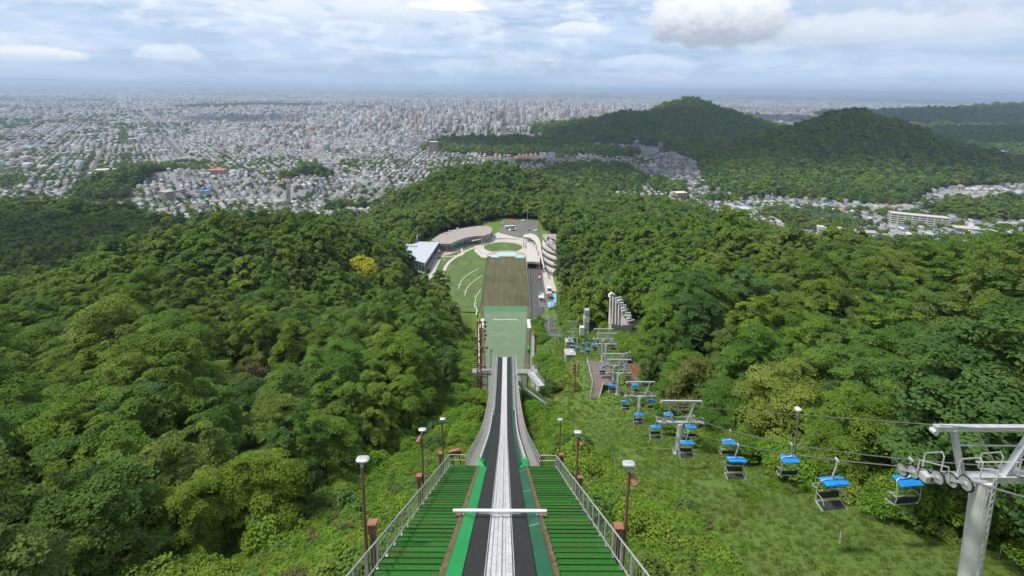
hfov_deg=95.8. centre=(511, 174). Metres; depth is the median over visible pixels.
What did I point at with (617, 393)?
lift tower
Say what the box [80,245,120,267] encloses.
broadleaf tree
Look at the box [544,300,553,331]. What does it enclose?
lift tower
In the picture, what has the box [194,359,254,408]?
broadleaf tree
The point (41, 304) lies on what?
broadleaf tree
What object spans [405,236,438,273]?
museum
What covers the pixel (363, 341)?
broadleaf tree
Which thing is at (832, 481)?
lift chair
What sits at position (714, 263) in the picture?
broadleaf tree
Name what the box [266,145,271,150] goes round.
apartment block
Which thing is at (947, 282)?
broadleaf tree
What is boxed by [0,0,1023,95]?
sky
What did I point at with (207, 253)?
broadleaf tree
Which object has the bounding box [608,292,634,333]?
spectator stand
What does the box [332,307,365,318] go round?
broadleaf tree
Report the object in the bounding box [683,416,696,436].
lift chair
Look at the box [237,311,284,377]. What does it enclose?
broadleaf tree
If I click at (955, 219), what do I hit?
house
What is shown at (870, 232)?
long hall
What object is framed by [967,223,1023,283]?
broadleaf tree
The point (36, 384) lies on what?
broadleaf tree
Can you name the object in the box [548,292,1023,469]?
haul rope
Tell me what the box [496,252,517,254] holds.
blue floor
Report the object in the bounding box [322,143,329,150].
apartment block
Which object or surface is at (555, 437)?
shrub
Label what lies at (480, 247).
ring path
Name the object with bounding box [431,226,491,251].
visitor lodge
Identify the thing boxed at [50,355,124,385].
broadleaf tree
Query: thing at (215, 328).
broadleaf tree
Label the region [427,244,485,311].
lawn
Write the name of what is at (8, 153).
apartment block
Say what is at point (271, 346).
broadleaf tree
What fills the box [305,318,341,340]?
broadleaf tree
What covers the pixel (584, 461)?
shrub
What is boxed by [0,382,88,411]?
broadleaf tree
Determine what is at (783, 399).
broadleaf tree
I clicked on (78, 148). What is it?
apartment block
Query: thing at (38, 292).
broadleaf tree
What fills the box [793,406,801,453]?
floodlight pole
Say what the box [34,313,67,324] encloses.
broadleaf tree
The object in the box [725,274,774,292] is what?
broadleaf tree
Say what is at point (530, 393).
stair flight
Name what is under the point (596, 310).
broadleaf tree
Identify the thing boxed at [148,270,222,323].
broadleaf tree
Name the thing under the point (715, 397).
broadleaf tree
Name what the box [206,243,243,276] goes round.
broadleaf tree
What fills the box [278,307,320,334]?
broadleaf tree
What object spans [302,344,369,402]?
broadleaf tree
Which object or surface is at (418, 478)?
cable box
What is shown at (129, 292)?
broadleaf tree
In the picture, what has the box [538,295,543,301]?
operator cabin
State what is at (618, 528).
cable box
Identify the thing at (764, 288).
broadleaf tree
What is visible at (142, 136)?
apartment block
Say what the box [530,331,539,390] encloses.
landing stair
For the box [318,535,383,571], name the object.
shrub
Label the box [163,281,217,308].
broadleaf tree
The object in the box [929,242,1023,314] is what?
broadleaf tree
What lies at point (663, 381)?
broadleaf tree
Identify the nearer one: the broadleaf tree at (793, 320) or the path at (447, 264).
the broadleaf tree at (793, 320)
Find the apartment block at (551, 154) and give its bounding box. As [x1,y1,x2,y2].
[548,152,555,158]
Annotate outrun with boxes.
[482,256,528,305]
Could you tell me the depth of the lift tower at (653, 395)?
82.33 m
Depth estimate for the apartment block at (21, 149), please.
1522.74 m
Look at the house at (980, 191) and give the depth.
966.92 m
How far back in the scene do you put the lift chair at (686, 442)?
48.67 m
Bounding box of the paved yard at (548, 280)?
[543,272,555,290]
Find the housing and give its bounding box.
[0,130,1023,240]
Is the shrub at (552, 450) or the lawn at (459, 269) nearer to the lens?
the shrub at (552, 450)
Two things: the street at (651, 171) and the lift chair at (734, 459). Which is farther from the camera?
the street at (651, 171)
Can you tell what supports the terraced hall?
on the ground at (472, 323)
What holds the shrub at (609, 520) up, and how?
on the ground at (472, 323)
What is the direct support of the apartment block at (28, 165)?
on the ground at (472, 323)
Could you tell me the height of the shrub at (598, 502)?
2.712 m
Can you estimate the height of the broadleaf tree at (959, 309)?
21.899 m
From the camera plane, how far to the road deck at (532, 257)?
385.03 m
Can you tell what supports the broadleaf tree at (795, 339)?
on the ground at (472, 323)
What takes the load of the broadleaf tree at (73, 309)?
on the ground at (472, 323)
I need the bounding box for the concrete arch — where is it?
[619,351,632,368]
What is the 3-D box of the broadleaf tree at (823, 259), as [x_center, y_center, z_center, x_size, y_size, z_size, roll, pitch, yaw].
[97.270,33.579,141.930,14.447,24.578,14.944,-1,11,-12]
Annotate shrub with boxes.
[307,563,362,575]
[312,540,386,575]
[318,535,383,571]
[372,483,388,490]
[376,490,430,544]
[393,460,413,465]
[455,443,467,447]
[540,422,563,434]
[545,446,565,458]
[552,431,584,445]
[560,433,594,447]
[562,453,615,483]
[566,436,610,469]
[570,425,581,430]
[580,484,640,524]
[587,483,619,502]
[593,508,619,535]
[613,496,670,541]
[637,496,666,507]
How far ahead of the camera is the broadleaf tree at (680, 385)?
77.14 m
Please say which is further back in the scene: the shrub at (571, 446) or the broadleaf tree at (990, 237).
the broadleaf tree at (990, 237)
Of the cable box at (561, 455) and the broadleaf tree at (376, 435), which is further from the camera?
the broadleaf tree at (376, 435)
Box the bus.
[505,225,515,228]
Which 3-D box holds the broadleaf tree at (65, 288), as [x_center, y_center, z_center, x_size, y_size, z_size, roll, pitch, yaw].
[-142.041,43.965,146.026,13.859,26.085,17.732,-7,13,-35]
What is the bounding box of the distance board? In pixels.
[527,319,530,327]
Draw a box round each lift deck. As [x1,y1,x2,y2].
[586,358,611,387]
[625,363,643,386]
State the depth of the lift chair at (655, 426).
60.16 m
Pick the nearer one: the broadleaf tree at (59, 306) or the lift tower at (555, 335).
the broadleaf tree at (59, 306)
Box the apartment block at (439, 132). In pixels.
[437,129,442,135]
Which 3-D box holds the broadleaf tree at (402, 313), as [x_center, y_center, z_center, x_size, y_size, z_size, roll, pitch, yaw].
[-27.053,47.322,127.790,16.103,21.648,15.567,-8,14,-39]
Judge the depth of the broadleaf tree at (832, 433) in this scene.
39.11 m
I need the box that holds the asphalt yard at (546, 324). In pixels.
[542,317,556,336]
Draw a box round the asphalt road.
[527,264,543,317]
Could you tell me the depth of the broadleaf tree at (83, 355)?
80.62 m
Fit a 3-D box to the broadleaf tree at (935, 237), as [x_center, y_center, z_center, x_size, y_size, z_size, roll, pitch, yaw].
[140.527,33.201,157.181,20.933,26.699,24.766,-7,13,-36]
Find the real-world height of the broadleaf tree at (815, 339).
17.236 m
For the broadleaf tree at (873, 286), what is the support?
on the ground at (472, 323)
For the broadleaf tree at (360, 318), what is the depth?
126.59 m
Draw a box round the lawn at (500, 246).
[484,242,521,251]
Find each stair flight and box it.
[515,374,522,386]
[519,383,549,405]
[527,369,544,388]
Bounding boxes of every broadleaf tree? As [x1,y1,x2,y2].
[0,304,51,339]
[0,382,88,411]
[0,385,83,469]
[2,293,57,329]
[5,322,65,361]
[5,379,147,486]
[13,297,75,328]
[14,321,64,342]
[22,377,49,391]
[24,286,61,306]
[24,361,69,391]
[29,301,71,324]
[29,453,75,501]
[31,316,72,339]
[31,341,105,379]
[33,275,78,292]
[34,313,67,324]
[34,324,117,369]
[36,271,84,312]
[45,268,89,292]
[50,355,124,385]
[53,365,114,429]
[53,412,185,573]
[57,277,96,305]
[58,294,147,360]
[59,292,104,322]
[72,333,140,383]
[76,382,186,449]
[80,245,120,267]
[82,351,214,464]
[84,251,131,289]
[91,351,185,404]
[93,283,156,322]
[97,273,139,308]
[107,274,155,304]
[109,420,244,562]
[112,303,179,342]
[122,309,218,374]
[124,471,238,571]
[134,376,155,389]
[140,376,260,466]
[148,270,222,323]
[157,388,198,406]
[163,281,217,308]
[171,306,230,360]
[172,397,247,472]
[172,448,311,557]
[175,247,214,280]
[181,231,226,272]
[183,301,217,335]
[184,223,231,249]
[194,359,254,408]
[200,358,234,372]
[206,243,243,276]
[207,330,243,365]
[207,351,231,372]
[209,252,246,286]
[211,303,281,372]
[214,309,251,361]
[225,377,267,414]
[226,254,265,288]
[230,353,275,393]
[234,389,306,470]
[237,287,278,318]
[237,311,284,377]
[243,239,282,267]
[247,402,335,503]
[250,356,332,417]
[252,271,294,306]
[257,328,290,374]
[261,290,294,318]
[264,308,308,339]
[265,318,317,373]
[268,364,304,388]
[269,306,293,322]
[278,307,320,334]
[282,409,366,480]
[283,295,318,319]
[288,293,322,318]
[289,320,312,338]
[290,361,312,383]
[299,340,368,372]
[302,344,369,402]
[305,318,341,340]
[307,367,372,454]
[308,346,375,439]
[314,312,361,342]
[315,305,326,318]
[317,307,337,319]
[318,322,372,359]
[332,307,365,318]
[337,301,368,320]
[339,309,379,337]
[343,350,392,408]
[343,397,389,452]
[346,255,378,280]
[351,359,403,440]
[353,279,408,343]
[354,335,379,356]
[357,337,388,354]
[361,320,413,381]
[372,328,438,413]
[375,287,429,331]
[387,367,427,430]
[394,297,452,364]
[394,310,439,341]
[422,346,443,398]
[424,315,460,348]
[572,275,618,327]
[633,269,669,305]
[633,301,667,352]
[634,304,696,357]
[644,247,685,289]
[647,316,689,369]
[652,264,744,350]
[655,360,706,399]
[659,349,712,377]
[663,268,717,305]
[664,354,713,415]
[668,272,727,357]
[687,379,748,439]
[689,247,734,274]
[692,252,733,284]
[703,308,763,350]
[704,318,738,368]
[708,261,734,279]
[709,343,741,379]
[713,325,790,426]
[720,326,788,397]
[723,295,779,347]
[725,257,781,318]
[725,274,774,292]
[729,357,852,456]
[739,255,772,280]
[739,281,791,302]
[755,277,800,303]
[755,292,818,334]
[764,310,821,346]
[767,273,799,290]
[774,344,797,357]
[777,245,866,311]
[780,313,857,353]
[781,343,895,437]
[788,278,867,323]
[788,341,817,357]
[793,324,842,359]
[800,285,860,330]
[800,381,904,493]
[806,241,851,260]
[811,244,848,279]
[811,272,861,307]
[816,271,863,294]
[822,354,909,458]
[825,233,878,254]
[826,253,852,265]
[827,318,879,356]
[835,236,883,275]
[835,245,902,295]
[837,328,925,362]
[844,294,931,350]
[846,268,888,294]
[848,247,933,296]
[849,265,911,311]
[851,356,952,466]
[859,280,898,296]
[859,302,911,329]
[861,231,892,250]
[876,265,931,299]
[880,277,943,318]
[883,321,956,356]
[883,332,947,364]
[884,234,925,261]
[884,289,962,333]
[890,235,930,260]
[892,234,958,256]
[896,241,953,281]
[913,251,997,307]
[913,269,944,286]
[916,240,976,272]
[917,292,966,316]
[925,233,976,265]
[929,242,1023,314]
[929,284,1012,334]
[945,239,1004,278]
[948,248,974,265]
[955,255,1001,272]
[960,288,1013,316]
[963,231,1023,258]
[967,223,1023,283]
[984,264,1023,306]
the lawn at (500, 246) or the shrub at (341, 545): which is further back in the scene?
the lawn at (500, 246)
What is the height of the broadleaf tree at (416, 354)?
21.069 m
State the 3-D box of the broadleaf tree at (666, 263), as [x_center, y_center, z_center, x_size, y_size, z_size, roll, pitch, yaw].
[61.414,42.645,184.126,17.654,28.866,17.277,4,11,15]
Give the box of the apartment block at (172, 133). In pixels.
[169,131,176,137]
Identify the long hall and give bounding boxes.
[648,163,657,168]
[816,225,845,233]
[854,229,879,235]
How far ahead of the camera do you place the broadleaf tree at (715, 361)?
84.02 m
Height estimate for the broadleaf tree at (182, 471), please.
15.271 m
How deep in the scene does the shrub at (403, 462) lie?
60.88 m
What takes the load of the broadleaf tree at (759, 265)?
on the ground at (472, 323)
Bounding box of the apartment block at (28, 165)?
[21,162,32,167]
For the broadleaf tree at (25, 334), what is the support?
on the ground at (472, 323)
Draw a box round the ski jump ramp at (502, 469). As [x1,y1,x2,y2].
[346,355,649,575]
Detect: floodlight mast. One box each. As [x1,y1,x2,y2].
[474,320,487,389]
[571,363,579,391]
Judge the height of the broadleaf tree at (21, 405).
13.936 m
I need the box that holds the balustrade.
[491,238,521,240]
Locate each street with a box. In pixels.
[78,163,97,196]
[94,144,106,162]
[131,101,156,125]
[155,126,184,156]
[281,185,290,209]
[447,108,456,132]
[501,102,505,134]
[517,101,520,128]
[644,165,658,179]
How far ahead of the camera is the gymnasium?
693.66 m
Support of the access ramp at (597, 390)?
on the ground at (472, 323)
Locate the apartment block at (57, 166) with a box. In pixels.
[53,163,61,169]
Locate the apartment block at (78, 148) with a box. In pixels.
[74,146,82,151]
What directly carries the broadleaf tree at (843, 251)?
on the ground at (472, 323)
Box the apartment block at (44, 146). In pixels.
[40,145,48,148]
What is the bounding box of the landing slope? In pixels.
[484,306,526,391]
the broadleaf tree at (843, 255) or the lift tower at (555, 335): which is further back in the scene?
the lift tower at (555, 335)
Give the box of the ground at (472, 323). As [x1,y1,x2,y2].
[0,85,1023,575]
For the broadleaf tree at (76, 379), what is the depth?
68.90 m
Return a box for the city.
[0,88,1023,236]
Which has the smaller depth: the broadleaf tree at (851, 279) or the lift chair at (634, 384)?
the lift chair at (634, 384)
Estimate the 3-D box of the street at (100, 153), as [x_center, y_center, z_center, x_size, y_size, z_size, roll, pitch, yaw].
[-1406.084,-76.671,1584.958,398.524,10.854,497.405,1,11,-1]
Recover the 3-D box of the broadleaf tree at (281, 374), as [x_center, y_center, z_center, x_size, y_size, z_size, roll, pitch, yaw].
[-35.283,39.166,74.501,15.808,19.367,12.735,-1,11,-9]
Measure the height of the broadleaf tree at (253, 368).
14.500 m
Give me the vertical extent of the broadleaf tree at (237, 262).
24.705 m
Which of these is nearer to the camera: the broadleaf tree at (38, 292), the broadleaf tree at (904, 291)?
the broadleaf tree at (904, 291)
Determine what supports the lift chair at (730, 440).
hanging from the haul rope at (831, 450)
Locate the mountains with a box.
[0,78,423,88]
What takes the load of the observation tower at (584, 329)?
on the ground at (472, 323)
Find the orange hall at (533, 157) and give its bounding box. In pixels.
[480,155,542,160]
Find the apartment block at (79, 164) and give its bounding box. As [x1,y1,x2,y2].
[75,160,83,171]
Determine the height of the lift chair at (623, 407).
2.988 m
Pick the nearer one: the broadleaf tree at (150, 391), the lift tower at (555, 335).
the broadleaf tree at (150, 391)
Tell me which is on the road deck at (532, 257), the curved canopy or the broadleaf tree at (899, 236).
the curved canopy
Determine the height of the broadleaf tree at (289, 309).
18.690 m
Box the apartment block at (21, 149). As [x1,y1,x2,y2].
[17,147,26,153]
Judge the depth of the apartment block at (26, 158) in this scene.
1355.41 m
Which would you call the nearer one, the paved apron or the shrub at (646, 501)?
the shrub at (646, 501)
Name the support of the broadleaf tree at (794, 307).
on the ground at (472, 323)
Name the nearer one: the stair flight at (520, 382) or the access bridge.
the stair flight at (520, 382)
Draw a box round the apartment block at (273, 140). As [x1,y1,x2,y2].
[271,138,277,142]
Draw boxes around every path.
[429,259,440,280]
[443,244,483,271]
[479,240,526,248]
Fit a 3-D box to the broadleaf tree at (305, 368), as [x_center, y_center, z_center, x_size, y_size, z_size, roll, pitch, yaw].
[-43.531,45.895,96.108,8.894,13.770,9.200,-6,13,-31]
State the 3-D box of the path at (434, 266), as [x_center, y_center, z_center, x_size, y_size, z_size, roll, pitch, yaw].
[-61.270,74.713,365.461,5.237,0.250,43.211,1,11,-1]
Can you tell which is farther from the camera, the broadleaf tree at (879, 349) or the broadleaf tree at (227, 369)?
the broadleaf tree at (227, 369)
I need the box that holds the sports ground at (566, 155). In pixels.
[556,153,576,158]
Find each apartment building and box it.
[158,189,175,201]
[206,169,227,175]
[429,141,437,153]
[641,149,647,153]
[673,191,687,198]
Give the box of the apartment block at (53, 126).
[49,124,57,128]
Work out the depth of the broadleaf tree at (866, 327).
82.96 m
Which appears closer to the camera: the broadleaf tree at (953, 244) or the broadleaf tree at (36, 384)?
the broadleaf tree at (36, 384)
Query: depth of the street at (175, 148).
1872.46 m
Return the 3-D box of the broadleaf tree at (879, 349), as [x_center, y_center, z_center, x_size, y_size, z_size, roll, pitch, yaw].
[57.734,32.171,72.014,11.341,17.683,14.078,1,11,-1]
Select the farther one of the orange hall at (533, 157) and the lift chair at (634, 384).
the orange hall at (533, 157)
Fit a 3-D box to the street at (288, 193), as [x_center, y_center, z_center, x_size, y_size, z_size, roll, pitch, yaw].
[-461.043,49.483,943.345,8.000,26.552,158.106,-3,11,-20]
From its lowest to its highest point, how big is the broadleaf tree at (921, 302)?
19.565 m
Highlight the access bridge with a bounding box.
[472,364,537,392]
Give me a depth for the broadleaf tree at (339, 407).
66.11 m
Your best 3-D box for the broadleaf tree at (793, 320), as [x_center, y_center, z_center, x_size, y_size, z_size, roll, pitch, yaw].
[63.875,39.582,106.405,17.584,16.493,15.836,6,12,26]
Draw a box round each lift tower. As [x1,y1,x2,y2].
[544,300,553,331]
[550,328,560,343]
[567,321,578,338]
[593,328,613,360]
[595,333,616,360]
[602,353,626,386]
[606,359,631,395]
[624,381,655,417]
[657,400,704,454]
[897,424,1023,575]
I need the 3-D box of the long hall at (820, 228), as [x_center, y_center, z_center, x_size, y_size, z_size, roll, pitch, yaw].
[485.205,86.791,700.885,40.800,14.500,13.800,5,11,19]
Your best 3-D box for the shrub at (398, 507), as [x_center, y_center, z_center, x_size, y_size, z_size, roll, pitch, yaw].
[-7.383,25.147,33.232,4.949,3.213,5.559,10,14,40]
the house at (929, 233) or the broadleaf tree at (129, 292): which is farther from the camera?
the house at (929, 233)
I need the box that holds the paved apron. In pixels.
[488,251,524,254]
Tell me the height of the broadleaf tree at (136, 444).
16.598 m
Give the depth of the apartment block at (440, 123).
2567.19 m
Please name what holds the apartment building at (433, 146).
on the ground at (472, 323)
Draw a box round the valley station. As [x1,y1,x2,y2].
[539,291,556,310]
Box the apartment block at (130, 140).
[128,138,134,144]
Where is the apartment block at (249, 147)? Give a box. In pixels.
[246,144,252,152]
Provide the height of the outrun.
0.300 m
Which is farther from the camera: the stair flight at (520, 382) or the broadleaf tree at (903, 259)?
the broadleaf tree at (903, 259)
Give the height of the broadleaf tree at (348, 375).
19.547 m
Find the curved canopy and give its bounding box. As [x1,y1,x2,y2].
[523,233,544,277]
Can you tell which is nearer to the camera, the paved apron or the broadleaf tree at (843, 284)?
the broadleaf tree at (843, 284)
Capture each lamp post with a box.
[355,455,369,573]
[416,427,425,500]
[440,417,445,475]
[557,418,562,468]
[574,430,583,495]
[621,460,638,572]
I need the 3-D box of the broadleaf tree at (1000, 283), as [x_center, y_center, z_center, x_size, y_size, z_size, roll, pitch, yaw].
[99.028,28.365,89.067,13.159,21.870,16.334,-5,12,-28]
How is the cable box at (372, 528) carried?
on the ground at (472, 323)
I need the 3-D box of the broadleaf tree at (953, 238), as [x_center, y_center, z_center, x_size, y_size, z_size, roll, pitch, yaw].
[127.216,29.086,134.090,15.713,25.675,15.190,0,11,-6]
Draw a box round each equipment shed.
[564,349,575,362]
[565,338,573,346]
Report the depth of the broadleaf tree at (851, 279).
121.84 m
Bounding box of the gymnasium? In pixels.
[950,225,987,230]
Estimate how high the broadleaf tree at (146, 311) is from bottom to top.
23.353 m
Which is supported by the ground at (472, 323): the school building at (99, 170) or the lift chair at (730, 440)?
the school building at (99, 170)
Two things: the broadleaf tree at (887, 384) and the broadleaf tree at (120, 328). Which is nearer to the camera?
the broadleaf tree at (887, 384)
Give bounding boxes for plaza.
[428,248,459,268]
[474,232,526,257]
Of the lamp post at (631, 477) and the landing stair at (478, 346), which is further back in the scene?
the landing stair at (478, 346)
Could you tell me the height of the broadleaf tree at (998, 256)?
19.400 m
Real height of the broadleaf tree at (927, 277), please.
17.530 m
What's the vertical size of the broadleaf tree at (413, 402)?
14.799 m
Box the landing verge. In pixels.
[480,306,530,391]
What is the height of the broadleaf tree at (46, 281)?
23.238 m
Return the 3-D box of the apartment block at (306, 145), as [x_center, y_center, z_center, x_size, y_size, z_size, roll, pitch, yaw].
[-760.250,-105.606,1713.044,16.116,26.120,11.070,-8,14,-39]
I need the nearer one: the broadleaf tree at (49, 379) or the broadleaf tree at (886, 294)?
the broadleaf tree at (49, 379)
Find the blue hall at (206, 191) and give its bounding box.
[195,189,210,195]
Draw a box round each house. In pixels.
[871,217,881,223]
[888,231,897,238]
[895,230,905,234]
[898,224,910,228]
[924,231,935,235]
[947,215,958,220]
[953,217,965,221]
[977,189,988,193]
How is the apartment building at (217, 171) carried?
on the ground at (472, 323)
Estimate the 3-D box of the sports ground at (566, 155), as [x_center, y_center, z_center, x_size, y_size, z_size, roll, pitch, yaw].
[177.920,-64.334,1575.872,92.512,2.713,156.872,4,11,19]
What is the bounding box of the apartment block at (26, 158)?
[19,155,30,161]
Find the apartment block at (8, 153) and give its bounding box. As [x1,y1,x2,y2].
[4,150,14,157]
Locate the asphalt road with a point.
(535, 284)
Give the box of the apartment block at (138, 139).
[134,137,141,141]
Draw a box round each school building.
[88,168,115,176]
[887,211,951,228]
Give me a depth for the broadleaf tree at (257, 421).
59.02 m
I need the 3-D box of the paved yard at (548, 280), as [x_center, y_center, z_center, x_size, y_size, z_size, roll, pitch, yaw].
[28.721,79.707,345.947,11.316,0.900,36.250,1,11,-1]
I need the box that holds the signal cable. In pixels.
[597,335,1023,431]
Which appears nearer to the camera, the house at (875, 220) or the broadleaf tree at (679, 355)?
the broadleaf tree at (679, 355)
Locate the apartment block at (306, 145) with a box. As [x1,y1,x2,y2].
[304,142,309,148]
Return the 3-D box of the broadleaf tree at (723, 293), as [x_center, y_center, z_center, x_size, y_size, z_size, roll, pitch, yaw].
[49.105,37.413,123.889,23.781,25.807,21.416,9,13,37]
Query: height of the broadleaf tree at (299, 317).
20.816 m
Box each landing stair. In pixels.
[478,326,479,363]
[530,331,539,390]
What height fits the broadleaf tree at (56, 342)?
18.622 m
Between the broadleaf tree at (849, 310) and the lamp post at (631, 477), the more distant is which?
the broadleaf tree at (849, 310)
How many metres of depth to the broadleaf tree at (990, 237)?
139.30 m
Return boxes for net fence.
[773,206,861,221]
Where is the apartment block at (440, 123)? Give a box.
[438,121,442,128]
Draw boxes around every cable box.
[367,519,377,575]
[416,473,421,506]
[438,451,442,477]
[559,453,563,471]
[577,474,582,501]
[613,522,623,563]
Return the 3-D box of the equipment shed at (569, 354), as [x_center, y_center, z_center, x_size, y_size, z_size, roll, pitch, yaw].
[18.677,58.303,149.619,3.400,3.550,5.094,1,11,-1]
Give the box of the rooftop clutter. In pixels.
[0,99,912,162]
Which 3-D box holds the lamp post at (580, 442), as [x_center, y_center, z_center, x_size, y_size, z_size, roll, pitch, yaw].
[4.010,19.637,28.727,0.636,8.392,0.454,1,11,-1]
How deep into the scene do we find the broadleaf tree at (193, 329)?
92.34 m
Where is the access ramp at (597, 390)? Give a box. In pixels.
[589,380,603,399]
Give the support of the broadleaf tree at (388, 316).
on the ground at (472, 323)
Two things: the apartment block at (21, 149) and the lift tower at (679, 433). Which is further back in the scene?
the apartment block at (21, 149)
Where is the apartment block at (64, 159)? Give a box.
[62,157,68,161]
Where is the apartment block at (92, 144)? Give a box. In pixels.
[89,142,95,149]
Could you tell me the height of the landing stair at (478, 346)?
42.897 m
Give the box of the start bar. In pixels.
[453,509,546,516]
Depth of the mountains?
35670.95 m
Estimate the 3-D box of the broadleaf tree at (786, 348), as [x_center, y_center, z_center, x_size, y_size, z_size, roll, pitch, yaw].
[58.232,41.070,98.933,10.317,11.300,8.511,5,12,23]
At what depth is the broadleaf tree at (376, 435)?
66.72 m
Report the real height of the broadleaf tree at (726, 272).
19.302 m
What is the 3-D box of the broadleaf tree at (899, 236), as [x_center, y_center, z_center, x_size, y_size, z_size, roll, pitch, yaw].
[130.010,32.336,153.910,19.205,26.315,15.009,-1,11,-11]
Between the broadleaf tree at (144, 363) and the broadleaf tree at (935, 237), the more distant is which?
the broadleaf tree at (935, 237)
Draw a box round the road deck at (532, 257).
[526,238,539,268]
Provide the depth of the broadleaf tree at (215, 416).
51.47 m
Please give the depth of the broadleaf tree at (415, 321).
116.06 m
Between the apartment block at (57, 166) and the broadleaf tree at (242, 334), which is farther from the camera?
the apartment block at (57, 166)
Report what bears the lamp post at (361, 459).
on the ground at (472, 323)
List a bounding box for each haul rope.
[540,290,1023,497]
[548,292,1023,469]
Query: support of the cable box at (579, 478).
on the ground at (472, 323)
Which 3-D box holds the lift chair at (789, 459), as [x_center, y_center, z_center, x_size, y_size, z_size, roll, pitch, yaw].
[22.844,23.639,38.185,1.558,3.409,0.837,1,11,-1]
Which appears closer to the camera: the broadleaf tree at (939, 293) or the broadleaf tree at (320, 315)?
the broadleaf tree at (939, 293)
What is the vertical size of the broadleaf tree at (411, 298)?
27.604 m
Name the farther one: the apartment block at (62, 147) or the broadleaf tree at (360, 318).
the apartment block at (62, 147)
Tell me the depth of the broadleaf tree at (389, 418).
71.75 m
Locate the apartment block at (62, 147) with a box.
[58,146,65,151]
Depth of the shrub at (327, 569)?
24.04 m
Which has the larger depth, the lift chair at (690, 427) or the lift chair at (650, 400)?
the lift chair at (650, 400)
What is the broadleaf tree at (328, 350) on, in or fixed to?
on the ground at (472, 323)
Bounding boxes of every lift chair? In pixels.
[599,367,605,374]
[608,382,616,392]
[621,394,630,409]
[631,378,638,391]
[633,407,643,424]
[646,393,655,408]
[649,416,661,438]
[663,412,672,420]
[677,430,694,456]
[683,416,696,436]
[719,429,736,454]
[723,443,746,479]
[776,442,800,475]
[812,457,849,511]
[885,457,923,505]
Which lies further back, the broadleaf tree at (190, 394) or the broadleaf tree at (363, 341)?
the broadleaf tree at (363, 341)
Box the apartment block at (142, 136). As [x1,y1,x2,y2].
[139,134,146,138]
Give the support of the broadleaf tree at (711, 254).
on the ground at (472, 323)
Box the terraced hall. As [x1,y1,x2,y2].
[541,234,556,276]
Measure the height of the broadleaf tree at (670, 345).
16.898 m
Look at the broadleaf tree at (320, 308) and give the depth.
159.34 m
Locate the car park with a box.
[499,221,538,237]
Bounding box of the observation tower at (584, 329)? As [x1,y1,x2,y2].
[579,308,589,343]
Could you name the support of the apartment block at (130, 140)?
on the ground at (472, 323)
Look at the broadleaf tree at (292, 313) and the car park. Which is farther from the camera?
the car park
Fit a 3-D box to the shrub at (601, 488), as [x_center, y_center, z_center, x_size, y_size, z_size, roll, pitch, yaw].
[7.470,25.296,35.387,3.496,1.521,2.638,11,15,42]
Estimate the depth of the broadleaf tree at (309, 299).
158.05 m
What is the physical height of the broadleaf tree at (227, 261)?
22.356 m
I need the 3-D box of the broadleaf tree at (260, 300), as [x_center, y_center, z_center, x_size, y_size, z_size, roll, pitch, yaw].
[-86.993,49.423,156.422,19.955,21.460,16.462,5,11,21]
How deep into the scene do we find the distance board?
279.42 m

